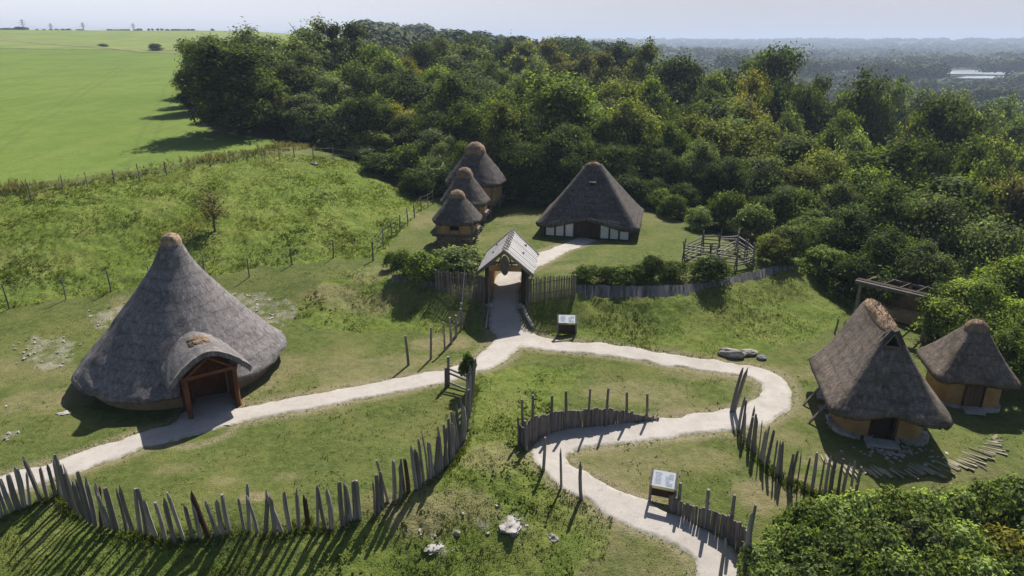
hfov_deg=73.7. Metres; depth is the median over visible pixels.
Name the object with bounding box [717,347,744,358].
boulder
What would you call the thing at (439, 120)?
tree
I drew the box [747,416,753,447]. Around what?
palisade stake
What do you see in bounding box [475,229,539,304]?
gatehouse
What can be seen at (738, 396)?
palisade stake
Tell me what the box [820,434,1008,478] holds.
log paving
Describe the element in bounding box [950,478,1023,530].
thicket shrub
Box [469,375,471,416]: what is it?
palisade stake
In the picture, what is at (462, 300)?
pole brace
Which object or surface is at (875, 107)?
tree
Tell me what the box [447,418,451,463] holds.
palisade stake
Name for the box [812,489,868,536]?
thicket shrub
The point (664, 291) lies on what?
plank revetment
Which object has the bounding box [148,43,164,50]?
hedge clump
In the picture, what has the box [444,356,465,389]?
post gate
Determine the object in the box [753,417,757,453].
palisade stake
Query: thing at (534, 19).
sky
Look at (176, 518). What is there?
palisade stake
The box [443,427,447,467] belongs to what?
palisade stake
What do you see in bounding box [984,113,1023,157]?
tree
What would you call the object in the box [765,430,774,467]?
palisade stake
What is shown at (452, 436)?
palisade stake
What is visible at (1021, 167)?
tree
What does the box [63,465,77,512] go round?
palisade stake
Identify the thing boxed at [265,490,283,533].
palisade stake
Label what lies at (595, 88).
tree
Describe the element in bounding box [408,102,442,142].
tree
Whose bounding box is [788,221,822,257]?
shrub
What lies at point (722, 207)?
shrub
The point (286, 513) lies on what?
palisade stake
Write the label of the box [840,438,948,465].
stone scatter
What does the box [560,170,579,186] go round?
shrub
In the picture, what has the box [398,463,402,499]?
palisade stake
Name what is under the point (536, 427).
paling wall
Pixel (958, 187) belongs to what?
tree
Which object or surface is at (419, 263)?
bush
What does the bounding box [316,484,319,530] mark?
palisade stake
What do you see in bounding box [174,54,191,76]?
tree
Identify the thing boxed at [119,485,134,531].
palisade stake
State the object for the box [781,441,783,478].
palisade stake
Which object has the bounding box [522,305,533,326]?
kerb log
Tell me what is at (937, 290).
tree
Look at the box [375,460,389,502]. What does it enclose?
palisade stake
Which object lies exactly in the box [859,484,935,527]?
thicket shrub
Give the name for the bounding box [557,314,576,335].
info board
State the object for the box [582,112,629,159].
tree
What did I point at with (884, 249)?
tree
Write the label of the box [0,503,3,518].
palisade stake
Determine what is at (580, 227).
door
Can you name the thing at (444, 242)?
firewood stack
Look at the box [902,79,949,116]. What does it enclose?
tree
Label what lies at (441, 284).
paling fence
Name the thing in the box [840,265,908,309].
shrub
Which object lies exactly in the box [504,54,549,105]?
tree
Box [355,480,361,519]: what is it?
palisade stake
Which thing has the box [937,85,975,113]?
tree
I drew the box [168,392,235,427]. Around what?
porch apron
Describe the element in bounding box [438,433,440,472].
palisade stake
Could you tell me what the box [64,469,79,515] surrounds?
palisade stake
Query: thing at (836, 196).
tree
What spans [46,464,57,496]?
palisade stake
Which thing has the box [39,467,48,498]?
palisade stake
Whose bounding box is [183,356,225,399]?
door
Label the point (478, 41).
tree
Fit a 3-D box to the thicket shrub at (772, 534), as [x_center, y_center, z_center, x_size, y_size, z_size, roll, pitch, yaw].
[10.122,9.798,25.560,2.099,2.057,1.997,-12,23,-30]
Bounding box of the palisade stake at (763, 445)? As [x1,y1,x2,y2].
[759,429,766,460]
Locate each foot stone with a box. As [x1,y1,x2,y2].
[484,302,494,308]
[516,303,523,308]
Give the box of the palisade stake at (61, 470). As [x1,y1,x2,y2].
[59,464,69,506]
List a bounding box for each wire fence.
[0,146,353,200]
[1,239,373,308]
[372,190,433,260]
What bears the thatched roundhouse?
on the ground at (72, 110)
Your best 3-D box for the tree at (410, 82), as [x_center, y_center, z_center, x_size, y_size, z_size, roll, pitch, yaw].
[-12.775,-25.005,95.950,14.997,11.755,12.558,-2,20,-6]
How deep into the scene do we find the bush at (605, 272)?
46.30 m
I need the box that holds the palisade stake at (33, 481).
[22,457,42,501]
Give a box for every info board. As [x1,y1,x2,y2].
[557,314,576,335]
[648,468,678,500]
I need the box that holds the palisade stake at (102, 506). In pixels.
[94,489,111,529]
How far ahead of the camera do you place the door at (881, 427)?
32.92 m
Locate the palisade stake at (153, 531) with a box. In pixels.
[142,501,157,538]
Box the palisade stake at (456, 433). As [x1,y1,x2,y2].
[453,410,459,451]
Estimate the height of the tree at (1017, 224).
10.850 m
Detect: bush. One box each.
[381,250,395,269]
[389,249,411,273]
[400,249,442,284]
[427,244,485,278]
[429,260,463,280]
[569,262,600,282]
[593,265,614,283]
[604,264,636,284]
[629,263,647,280]
[640,252,669,282]
[663,259,692,280]
[687,254,734,282]
[752,233,795,263]
[776,225,809,259]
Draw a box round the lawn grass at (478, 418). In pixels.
[0,232,1023,575]
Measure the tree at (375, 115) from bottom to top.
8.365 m
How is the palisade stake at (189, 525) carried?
on the ground at (72, 110)
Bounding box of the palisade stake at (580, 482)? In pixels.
[578,461,582,499]
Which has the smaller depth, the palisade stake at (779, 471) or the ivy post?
the palisade stake at (779, 471)
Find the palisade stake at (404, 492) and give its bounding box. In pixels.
[400,458,405,495]
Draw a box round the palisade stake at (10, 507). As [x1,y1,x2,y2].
[0,478,13,512]
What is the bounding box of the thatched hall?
[536,161,643,240]
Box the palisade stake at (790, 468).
[786,453,794,483]
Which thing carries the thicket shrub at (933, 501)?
on the ground at (72, 110)
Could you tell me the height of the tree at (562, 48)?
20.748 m
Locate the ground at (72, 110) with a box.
[0,30,1023,575]
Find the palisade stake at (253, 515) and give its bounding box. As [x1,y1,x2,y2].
[246,495,258,533]
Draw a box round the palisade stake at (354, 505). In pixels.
[351,480,357,520]
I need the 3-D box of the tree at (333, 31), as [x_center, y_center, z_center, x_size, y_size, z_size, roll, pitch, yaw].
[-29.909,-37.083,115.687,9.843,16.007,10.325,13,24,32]
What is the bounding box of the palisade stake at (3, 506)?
[0,491,7,514]
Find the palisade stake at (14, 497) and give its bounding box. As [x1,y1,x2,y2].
[6,474,21,510]
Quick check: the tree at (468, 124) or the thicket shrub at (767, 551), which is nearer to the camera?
the thicket shrub at (767, 551)
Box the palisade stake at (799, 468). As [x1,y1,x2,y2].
[796,450,801,484]
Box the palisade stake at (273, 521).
[269,495,276,533]
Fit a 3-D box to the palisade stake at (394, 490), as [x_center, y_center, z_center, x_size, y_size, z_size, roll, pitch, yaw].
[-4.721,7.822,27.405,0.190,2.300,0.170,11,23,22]
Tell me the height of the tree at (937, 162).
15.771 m
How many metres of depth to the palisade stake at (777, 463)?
30.02 m
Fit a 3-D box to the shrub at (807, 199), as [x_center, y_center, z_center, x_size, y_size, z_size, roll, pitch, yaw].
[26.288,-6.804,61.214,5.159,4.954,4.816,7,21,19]
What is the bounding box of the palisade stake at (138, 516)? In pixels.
[133,488,142,533]
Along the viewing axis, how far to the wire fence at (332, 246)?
50.30 m
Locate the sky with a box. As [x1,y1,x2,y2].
[0,0,1023,41]
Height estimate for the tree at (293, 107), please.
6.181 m
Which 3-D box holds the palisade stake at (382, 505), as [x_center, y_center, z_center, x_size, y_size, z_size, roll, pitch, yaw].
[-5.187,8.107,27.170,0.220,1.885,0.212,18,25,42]
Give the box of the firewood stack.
[438,236,471,247]
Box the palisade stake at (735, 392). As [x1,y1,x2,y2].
[729,367,743,412]
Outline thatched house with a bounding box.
[802,297,953,450]
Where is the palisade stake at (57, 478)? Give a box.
[53,459,62,496]
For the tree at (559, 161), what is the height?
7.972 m
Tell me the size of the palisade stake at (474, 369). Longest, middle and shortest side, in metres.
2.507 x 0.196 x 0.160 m
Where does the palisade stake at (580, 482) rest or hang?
on the ground at (72, 110)
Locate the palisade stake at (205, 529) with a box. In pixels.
[191,491,210,539]
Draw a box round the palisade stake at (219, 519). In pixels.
[215,499,224,534]
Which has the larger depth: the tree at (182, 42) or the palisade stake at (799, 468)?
the tree at (182, 42)
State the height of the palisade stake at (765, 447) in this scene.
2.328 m
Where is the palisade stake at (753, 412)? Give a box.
[746,405,754,443]
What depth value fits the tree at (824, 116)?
94.81 m
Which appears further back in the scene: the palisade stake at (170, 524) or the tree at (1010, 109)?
the tree at (1010, 109)
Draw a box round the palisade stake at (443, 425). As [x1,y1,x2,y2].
[442,424,448,465]
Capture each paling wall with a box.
[517,388,658,450]
[668,482,756,550]
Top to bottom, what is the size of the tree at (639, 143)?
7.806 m
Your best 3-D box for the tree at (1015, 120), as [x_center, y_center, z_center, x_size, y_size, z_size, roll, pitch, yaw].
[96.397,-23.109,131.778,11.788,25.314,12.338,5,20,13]
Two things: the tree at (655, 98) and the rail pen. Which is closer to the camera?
the rail pen
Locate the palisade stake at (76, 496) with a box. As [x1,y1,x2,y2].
[72,481,84,518]
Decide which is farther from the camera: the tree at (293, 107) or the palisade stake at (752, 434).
the tree at (293, 107)
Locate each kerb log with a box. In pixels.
[485,306,489,327]
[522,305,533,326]
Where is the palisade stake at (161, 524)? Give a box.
[154,501,167,540]
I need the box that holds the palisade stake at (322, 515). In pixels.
[317,487,327,530]
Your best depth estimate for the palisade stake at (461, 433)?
31.04 m
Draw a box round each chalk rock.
[423,543,443,554]
[454,530,460,535]
[499,514,521,536]
[548,533,559,542]
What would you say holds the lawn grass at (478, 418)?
on the ground at (72, 110)
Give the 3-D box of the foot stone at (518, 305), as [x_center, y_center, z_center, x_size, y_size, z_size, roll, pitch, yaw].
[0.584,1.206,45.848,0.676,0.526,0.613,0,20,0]
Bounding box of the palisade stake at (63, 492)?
[57,463,65,500]
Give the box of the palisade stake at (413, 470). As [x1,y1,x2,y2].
[410,445,418,489]
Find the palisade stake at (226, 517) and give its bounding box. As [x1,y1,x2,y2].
[220,493,231,534]
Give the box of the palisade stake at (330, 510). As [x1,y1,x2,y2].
[325,489,333,530]
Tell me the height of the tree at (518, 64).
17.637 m
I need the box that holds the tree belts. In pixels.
[689,46,1023,116]
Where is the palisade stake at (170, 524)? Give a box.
[163,497,177,543]
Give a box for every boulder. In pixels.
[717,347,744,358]
[740,349,757,356]
[756,355,766,360]
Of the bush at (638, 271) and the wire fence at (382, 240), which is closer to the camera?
the bush at (638, 271)
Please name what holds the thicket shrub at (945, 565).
on the ground at (72, 110)
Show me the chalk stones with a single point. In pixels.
(419, 530)
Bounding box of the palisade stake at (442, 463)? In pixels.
[437,426,443,469]
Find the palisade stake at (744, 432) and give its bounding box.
[743,411,745,440]
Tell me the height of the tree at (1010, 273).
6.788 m
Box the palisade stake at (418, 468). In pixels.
[414,448,421,488]
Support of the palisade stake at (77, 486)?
on the ground at (72, 110)
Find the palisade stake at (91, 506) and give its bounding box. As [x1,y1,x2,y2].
[85,477,97,526]
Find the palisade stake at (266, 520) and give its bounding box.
[263,498,268,534]
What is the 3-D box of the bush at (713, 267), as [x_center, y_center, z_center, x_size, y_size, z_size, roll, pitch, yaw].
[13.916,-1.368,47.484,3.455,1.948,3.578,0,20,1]
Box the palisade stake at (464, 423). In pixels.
[461,405,466,440]
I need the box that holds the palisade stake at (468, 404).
[466,389,469,430]
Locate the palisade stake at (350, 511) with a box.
[346,485,352,520]
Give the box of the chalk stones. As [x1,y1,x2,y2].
[3,294,528,551]
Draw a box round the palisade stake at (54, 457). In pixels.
[53,454,59,494]
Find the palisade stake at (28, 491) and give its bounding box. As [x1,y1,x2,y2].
[26,471,31,506]
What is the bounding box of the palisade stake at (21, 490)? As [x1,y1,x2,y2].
[14,466,27,508]
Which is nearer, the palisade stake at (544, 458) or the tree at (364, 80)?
the palisade stake at (544, 458)
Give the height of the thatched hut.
4.695 m
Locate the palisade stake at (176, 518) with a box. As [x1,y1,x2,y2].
[167,492,184,540]
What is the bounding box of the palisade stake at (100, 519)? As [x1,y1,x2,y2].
[98,486,102,527]
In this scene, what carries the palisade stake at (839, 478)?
on the ground at (72, 110)
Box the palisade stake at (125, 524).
[116,489,128,532]
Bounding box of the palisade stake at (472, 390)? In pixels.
[471,371,472,411]
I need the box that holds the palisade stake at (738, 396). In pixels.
[733,368,747,411]
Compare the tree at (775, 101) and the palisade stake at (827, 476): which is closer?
the palisade stake at (827, 476)
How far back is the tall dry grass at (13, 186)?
68.77 m
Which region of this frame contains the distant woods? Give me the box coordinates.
[586,37,1023,84]
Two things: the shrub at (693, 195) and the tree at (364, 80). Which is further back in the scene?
the tree at (364, 80)
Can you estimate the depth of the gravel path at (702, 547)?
33.59 m
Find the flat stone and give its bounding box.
[57,410,71,415]
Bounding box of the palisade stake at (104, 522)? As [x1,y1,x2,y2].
[94,483,107,526]
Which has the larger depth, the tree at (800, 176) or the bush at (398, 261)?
the tree at (800, 176)
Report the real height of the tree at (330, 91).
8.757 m
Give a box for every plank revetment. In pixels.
[390,275,434,286]
[572,266,793,298]
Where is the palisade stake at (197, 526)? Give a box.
[190,492,201,539]
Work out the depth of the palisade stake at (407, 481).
27.85 m
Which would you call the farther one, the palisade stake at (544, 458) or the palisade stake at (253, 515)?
the palisade stake at (544, 458)
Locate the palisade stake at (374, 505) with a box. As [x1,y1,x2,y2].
[372,481,375,515]
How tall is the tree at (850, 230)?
5.694 m
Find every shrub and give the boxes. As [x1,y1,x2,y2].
[259,104,292,134]
[279,103,331,140]
[312,113,360,150]
[335,128,401,155]
[340,144,380,158]
[359,151,408,173]
[382,142,428,179]
[396,164,444,197]
[414,151,449,184]
[434,162,454,193]
[497,170,522,204]
[520,170,568,209]
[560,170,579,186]
[614,172,651,201]
[637,176,669,206]
[642,188,672,210]
[656,195,691,218]
[667,181,710,208]
[684,205,714,231]
[704,188,748,232]
[725,201,776,242]
[736,538,793,575]
[745,558,792,575]
[755,233,779,258]
[759,522,798,563]
[768,495,842,533]
[769,223,790,236]
[776,185,822,223]
[777,515,838,563]
[779,546,847,575]
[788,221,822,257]
[795,244,846,274]
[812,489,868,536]
[818,252,882,300]
[818,517,877,561]
[832,544,886,575]
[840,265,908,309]
[840,483,891,528]
[857,512,918,566]
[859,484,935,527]
[866,545,933,575]
[897,486,958,531]
[897,512,954,558]
[912,543,977,575]
[932,513,999,564]
[933,482,986,531]
[942,305,1010,343]
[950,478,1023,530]
[954,543,1014,575]
[970,522,1023,562]
[975,471,1023,528]
[989,292,1023,328]
[992,548,1023,575]
[1013,503,1023,541]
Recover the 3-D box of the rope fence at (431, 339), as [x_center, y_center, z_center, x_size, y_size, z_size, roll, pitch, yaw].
[-4.329,2.844,40.912,0.881,2.208,5.621,11,23,28]
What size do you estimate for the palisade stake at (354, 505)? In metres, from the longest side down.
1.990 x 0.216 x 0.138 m
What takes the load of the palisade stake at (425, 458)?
on the ground at (72, 110)
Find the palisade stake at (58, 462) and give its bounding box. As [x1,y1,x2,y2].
[55,453,67,501]
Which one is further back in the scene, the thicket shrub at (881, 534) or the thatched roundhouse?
the thatched roundhouse
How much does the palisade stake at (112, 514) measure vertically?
2.297 m
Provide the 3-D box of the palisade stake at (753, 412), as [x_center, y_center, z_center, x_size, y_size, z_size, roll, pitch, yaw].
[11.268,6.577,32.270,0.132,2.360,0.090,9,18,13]
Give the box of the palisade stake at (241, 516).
[237,497,245,532]
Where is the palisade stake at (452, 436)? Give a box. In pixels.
[450,423,453,460]
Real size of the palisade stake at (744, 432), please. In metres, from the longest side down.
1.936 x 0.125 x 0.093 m
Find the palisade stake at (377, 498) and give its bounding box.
[374,474,380,513]
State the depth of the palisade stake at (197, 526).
25.90 m
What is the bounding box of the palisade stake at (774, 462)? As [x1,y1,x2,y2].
[772,439,777,471]
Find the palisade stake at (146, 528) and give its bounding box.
[136,488,149,536]
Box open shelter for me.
[853,276,941,341]
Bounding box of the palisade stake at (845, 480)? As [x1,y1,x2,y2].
[841,462,850,495]
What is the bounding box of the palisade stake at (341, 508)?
[337,481,344,527]
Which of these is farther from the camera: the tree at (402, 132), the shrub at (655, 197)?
the tree at (402, 132)
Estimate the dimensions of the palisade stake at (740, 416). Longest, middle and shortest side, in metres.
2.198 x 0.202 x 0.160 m
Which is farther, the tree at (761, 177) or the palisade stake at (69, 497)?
the tree at (761, 177)
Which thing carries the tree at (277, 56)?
on the ground at (72, 110)
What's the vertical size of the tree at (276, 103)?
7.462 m
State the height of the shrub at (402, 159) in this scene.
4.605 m
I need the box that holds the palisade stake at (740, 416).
[737,397,744,431]
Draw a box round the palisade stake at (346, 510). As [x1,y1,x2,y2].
[343,482,348,523]
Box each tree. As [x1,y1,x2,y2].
[168,36,292,134]
[170,33,223,106]
[170,53,200,105]
[170,67,202,112]
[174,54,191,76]
[193,191,229,231]
[219,32,241,45]
[225,16,289,55]
[251,33,317,86]
[252,75,291,121]
[267,91,322,128]
[272,45,336,97]
[283,12,353,72]
[294,72,362,106]
[312,95,369,133]
[317,19,360,72]
[319,57,362,96]
[333,58,397,101]
[338,19,374,64]
[341,40,402,94]
[349,91,399,134]
[361,47,420,94]
[368,81,420,111]
[374,66,441,110]
[384,43,405,62]
[384,111,417,148]
[386,97,420,117]
[398,36,446,77]
[399,52,424,78]
[399,126,458,165]
[407,61,492,114]
[408,96,481,147]
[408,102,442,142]
[418,59,454,85]
[422,135,457,163]
[425,33,457,62]
[437,39,507,81]
[443,138,469,168]
[449,101,489,152]
[451,66,505,98]
[457,32,497,63]
[473,83,516,133]
[475,94,537,169]
[476,54,514,94]
[487,33,518,69]
[488,75,531,108]
[490,127,551,200]
[502,37,551,77]
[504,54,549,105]
[508,83,540,103]
[511,94,563,150]
[517,68,611,137]
[525,36,570,75]
[525,129,589,183]
[536,34,593,62]
[539,120,601,169]
[545,44,601,117]
[560,79,612,127]
[560,83,607,116]
[564,35,608,71]
[580,48,623,89]
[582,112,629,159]
[586,141,643,179]
[591,73,647,106]
[591,95,641,120]
[592,93,670,149]
[599,38,646,83]
[614,128,653,178]
[620,36,665,89]
[632,137,677,181]
[633,73,685,139]
[638,47,708,114]
[650,112,697,157]
[656,155,693,191]
[658,110,722,154]
[659,95,788,148]
[667,81,726,124]
[675,135,722,178]
[679,53,707,95]
[681,160,738,207]
[684,65,736,108]
[686,115,744,164]
[708,90,775,127]
[712,64,746,99]
[717,128,776,202]
[718,154,752,207]
[731,64,773,106]
[733,152,793,205]
[735,112,792,163]
[736,40,812,106]
[747,184,817,226]
[749,74,800,127]
[763,127,829,184]
[765,160,831,198]
[775,101,810,142]
[786,144,855,196]
[786,205,847,250]
[789,79,829,140]
[801,64,903,148]
[802,118,851,162]
[810,70,834,113]
[811,177,871,221]
[812,100,871,151]
[813,201,891,260]
[825,123,878,182]
[832,123,947,200]
[834,159,909,209]
[847,77,907,153]
[847,221,944,288]
[855,174,930,251]
[880,72,921,148]
[886,97,932,150]
[895,231,966,293]
[898,173,1014,273]
[898,184,981,263]
[899,128,958,190]
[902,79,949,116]
[905,174,965,201]
[906,92,993,177]
[906,271,1020,338]
[910,280,976,339]
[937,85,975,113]
[943,128,1007,182]
[943,211,1023,282]
[948,249,1023,308]
[961,150,1023,212]
[961,171,1011,232]
[965,111,996,147]
[970,89,1012,130]
[970,102,1007,139]
[982,129,1023,183]
[983,167,1023,248]
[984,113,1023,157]
[990,90,1023,126]
[991,317,1023,391]
[998,111,1023,134]
[1002,150,1023,181]
[1007,214,1023,261]
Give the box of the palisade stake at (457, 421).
[455,405,461,447]
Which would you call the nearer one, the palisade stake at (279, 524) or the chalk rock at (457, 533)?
the palisade stake at (279, 524)
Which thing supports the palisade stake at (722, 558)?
on the ground at (72, 110)
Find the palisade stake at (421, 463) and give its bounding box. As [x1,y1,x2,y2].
[417,439,424,484]
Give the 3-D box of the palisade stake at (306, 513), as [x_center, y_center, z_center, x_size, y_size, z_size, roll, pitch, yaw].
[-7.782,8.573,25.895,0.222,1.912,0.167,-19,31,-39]
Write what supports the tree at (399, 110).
on the ground at (72, 110)
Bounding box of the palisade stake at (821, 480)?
[818,459,824,494]
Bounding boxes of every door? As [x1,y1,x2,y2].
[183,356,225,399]
[575,221,586,237]
[587,221,598,238]
[871,417,892,435]
[963,385,983,406]
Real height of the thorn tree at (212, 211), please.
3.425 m
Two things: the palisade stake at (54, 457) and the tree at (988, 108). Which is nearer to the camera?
the palisade stake at (54, 457)
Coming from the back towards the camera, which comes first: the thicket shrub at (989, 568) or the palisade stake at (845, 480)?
the palisade stake at (845, 480)
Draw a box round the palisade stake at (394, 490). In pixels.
[392,458,396,501]
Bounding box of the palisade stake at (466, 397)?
[465,384,468,426]
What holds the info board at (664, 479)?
on the ground at (72, 110)
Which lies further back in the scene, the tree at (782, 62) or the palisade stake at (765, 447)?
the tree at (782, 62)
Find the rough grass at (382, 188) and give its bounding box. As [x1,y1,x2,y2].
[0,153,425,308]
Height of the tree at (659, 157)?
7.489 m
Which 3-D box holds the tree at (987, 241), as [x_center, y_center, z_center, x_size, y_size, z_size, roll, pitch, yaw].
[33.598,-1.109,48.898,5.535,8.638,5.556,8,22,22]
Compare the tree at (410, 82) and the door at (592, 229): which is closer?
the door at (592, 229)
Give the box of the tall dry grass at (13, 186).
[0,138,360,200]
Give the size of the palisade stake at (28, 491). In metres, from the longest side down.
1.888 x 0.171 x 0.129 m
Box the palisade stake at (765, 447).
[762,425,769,464]
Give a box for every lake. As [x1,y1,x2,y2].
[947,70,1015,74]
[961,76,1006,77]
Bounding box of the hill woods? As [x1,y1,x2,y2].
[340,18,609,61]
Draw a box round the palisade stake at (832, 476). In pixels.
[828,458,836,494]
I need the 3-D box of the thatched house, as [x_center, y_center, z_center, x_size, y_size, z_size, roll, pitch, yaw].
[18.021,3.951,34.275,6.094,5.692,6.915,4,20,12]
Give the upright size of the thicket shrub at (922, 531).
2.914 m
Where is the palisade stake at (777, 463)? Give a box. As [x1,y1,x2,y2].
[775,440,780,475]
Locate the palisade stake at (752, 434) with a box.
[751,414,756,450]
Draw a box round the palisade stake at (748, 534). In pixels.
[745,513,752,553]
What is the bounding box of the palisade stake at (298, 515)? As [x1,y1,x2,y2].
[295,488,300,530]
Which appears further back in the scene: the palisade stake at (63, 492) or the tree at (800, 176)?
the tree at (800, 176)
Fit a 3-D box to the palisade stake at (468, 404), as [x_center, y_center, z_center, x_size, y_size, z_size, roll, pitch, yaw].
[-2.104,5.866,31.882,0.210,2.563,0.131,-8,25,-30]
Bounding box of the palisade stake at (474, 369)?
[473,359,476,395]
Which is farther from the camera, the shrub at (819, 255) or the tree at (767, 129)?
the tree at (767, 129)
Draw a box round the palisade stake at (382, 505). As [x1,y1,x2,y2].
[379,471,384,507]
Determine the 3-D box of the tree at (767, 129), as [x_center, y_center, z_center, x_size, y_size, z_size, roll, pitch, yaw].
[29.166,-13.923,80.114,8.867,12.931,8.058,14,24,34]
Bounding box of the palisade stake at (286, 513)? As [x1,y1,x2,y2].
[282,492,292,531]
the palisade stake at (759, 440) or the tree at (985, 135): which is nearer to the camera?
the palisade stake at (759, 440)
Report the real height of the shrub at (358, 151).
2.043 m
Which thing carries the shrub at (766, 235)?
on the ground at (72, 110)
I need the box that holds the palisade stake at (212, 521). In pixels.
[205,500,219,536]
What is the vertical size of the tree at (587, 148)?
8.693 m
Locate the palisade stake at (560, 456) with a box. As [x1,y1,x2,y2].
[559,448,562,488]
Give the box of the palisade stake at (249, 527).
[246,483,251,531]
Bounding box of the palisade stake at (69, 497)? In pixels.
[63,473,74,509]
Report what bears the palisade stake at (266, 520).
on the ground at (72, 110)
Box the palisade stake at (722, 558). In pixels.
[718,539,726,575]
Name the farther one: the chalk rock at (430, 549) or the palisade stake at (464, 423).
the palisade stake at (464, 423)
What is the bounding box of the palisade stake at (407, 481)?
[403,458,410,492]
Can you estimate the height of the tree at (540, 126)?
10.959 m
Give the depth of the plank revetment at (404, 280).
47.97 m
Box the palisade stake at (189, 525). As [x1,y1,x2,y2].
[183,504,194,539]
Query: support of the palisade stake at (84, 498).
on the ground at (72, 110)
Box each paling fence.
[435,270,489,302]
[525,274,575,303]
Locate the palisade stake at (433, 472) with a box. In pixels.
[428,442,434,476]
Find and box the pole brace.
[460,270,464,324]
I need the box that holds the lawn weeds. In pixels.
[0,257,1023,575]
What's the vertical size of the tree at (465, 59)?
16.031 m
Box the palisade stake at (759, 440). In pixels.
[757,423,761,456]
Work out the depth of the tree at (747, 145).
73.56 m
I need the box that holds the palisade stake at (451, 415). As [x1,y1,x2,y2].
[450,411,457,453]
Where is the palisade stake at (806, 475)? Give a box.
[803,458,810,490]
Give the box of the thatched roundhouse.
[71,232,286,418]
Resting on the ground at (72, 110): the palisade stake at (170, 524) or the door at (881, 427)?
the palisade stake at (170, 524)
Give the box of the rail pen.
[681,230,755,269]
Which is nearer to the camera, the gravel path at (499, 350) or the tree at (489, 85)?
the gravel path at (499, 350)
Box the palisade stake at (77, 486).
[75,479,87,521]
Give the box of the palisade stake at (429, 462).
[427,441,431,478]
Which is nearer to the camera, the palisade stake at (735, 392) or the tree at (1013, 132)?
the palisade stake at (735, 392)
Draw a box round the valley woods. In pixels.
[577,44,1023,119]
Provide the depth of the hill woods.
252.16 m
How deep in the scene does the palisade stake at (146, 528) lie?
25.49 m
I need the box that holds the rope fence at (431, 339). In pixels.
[404,308,461,365]
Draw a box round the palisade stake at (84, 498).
[76,471,91,523]
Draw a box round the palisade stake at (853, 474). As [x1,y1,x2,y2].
[848,461,855,496]
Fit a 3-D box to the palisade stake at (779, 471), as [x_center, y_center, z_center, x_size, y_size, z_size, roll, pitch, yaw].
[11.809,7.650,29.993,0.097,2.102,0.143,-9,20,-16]
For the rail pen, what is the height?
2.133 m
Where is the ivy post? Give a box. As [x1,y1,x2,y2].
[458,351,476,387]
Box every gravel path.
[0,335,522,496]
[488,238,791,575]
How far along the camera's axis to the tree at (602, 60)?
122.56 m
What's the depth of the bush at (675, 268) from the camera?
47.12 m
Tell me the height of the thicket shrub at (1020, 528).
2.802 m
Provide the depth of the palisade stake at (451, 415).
30.28 m
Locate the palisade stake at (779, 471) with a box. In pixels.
[778,441,782,477]
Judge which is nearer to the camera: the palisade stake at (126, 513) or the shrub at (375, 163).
the palisade stake at (126, 513)
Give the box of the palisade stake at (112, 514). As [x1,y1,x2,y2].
[103,487,119,532]
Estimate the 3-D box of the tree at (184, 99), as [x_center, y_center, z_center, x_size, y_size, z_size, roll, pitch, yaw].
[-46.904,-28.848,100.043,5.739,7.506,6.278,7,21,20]
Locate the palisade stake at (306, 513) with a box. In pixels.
[303,495,310,526]
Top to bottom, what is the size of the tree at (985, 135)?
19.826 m
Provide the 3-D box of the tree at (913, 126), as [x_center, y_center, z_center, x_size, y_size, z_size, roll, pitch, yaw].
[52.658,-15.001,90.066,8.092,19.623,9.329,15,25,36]
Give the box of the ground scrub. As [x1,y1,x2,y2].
[0,153,808,575]
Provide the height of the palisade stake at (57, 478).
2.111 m
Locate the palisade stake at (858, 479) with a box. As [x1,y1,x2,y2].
[854,467,861,495]
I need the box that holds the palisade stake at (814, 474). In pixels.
[810,452,817,492]
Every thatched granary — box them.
[432,189,482,247]
[440,167,490,222]
[445,141,506,216]
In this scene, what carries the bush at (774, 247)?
on the ground at (72, 110)
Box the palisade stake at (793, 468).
[790,451,798,485]
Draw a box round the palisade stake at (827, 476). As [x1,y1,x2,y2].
[823,456,830,494]
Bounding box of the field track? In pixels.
[0,39,179,52]
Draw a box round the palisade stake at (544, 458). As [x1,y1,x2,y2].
[542,437,545,471]
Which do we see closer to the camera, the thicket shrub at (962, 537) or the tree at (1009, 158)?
the thicket shrub at (962, 537)
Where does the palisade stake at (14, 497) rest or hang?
on the ground at (72, 110)
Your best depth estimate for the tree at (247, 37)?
105.97 m
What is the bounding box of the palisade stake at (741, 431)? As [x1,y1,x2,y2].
[740,400,746,435]
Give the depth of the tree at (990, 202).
59.95 m
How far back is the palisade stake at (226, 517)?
26.18 m
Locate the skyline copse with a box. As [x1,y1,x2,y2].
[0,26,194,30]
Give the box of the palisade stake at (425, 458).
[422,434,428,480]
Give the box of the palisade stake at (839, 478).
[836,458,843,493]
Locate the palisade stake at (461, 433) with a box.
[460,412,462,443]
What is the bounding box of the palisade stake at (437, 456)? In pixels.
[434,435,439,475]
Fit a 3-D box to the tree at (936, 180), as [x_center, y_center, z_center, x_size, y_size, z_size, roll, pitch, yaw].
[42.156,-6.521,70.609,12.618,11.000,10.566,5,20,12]
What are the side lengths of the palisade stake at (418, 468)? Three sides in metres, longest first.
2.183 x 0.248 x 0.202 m
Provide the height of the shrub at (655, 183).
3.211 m
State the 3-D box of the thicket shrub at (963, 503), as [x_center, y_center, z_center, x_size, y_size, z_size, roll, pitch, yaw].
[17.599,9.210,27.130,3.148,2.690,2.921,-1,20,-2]
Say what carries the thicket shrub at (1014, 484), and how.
on the ground at (72, 110)

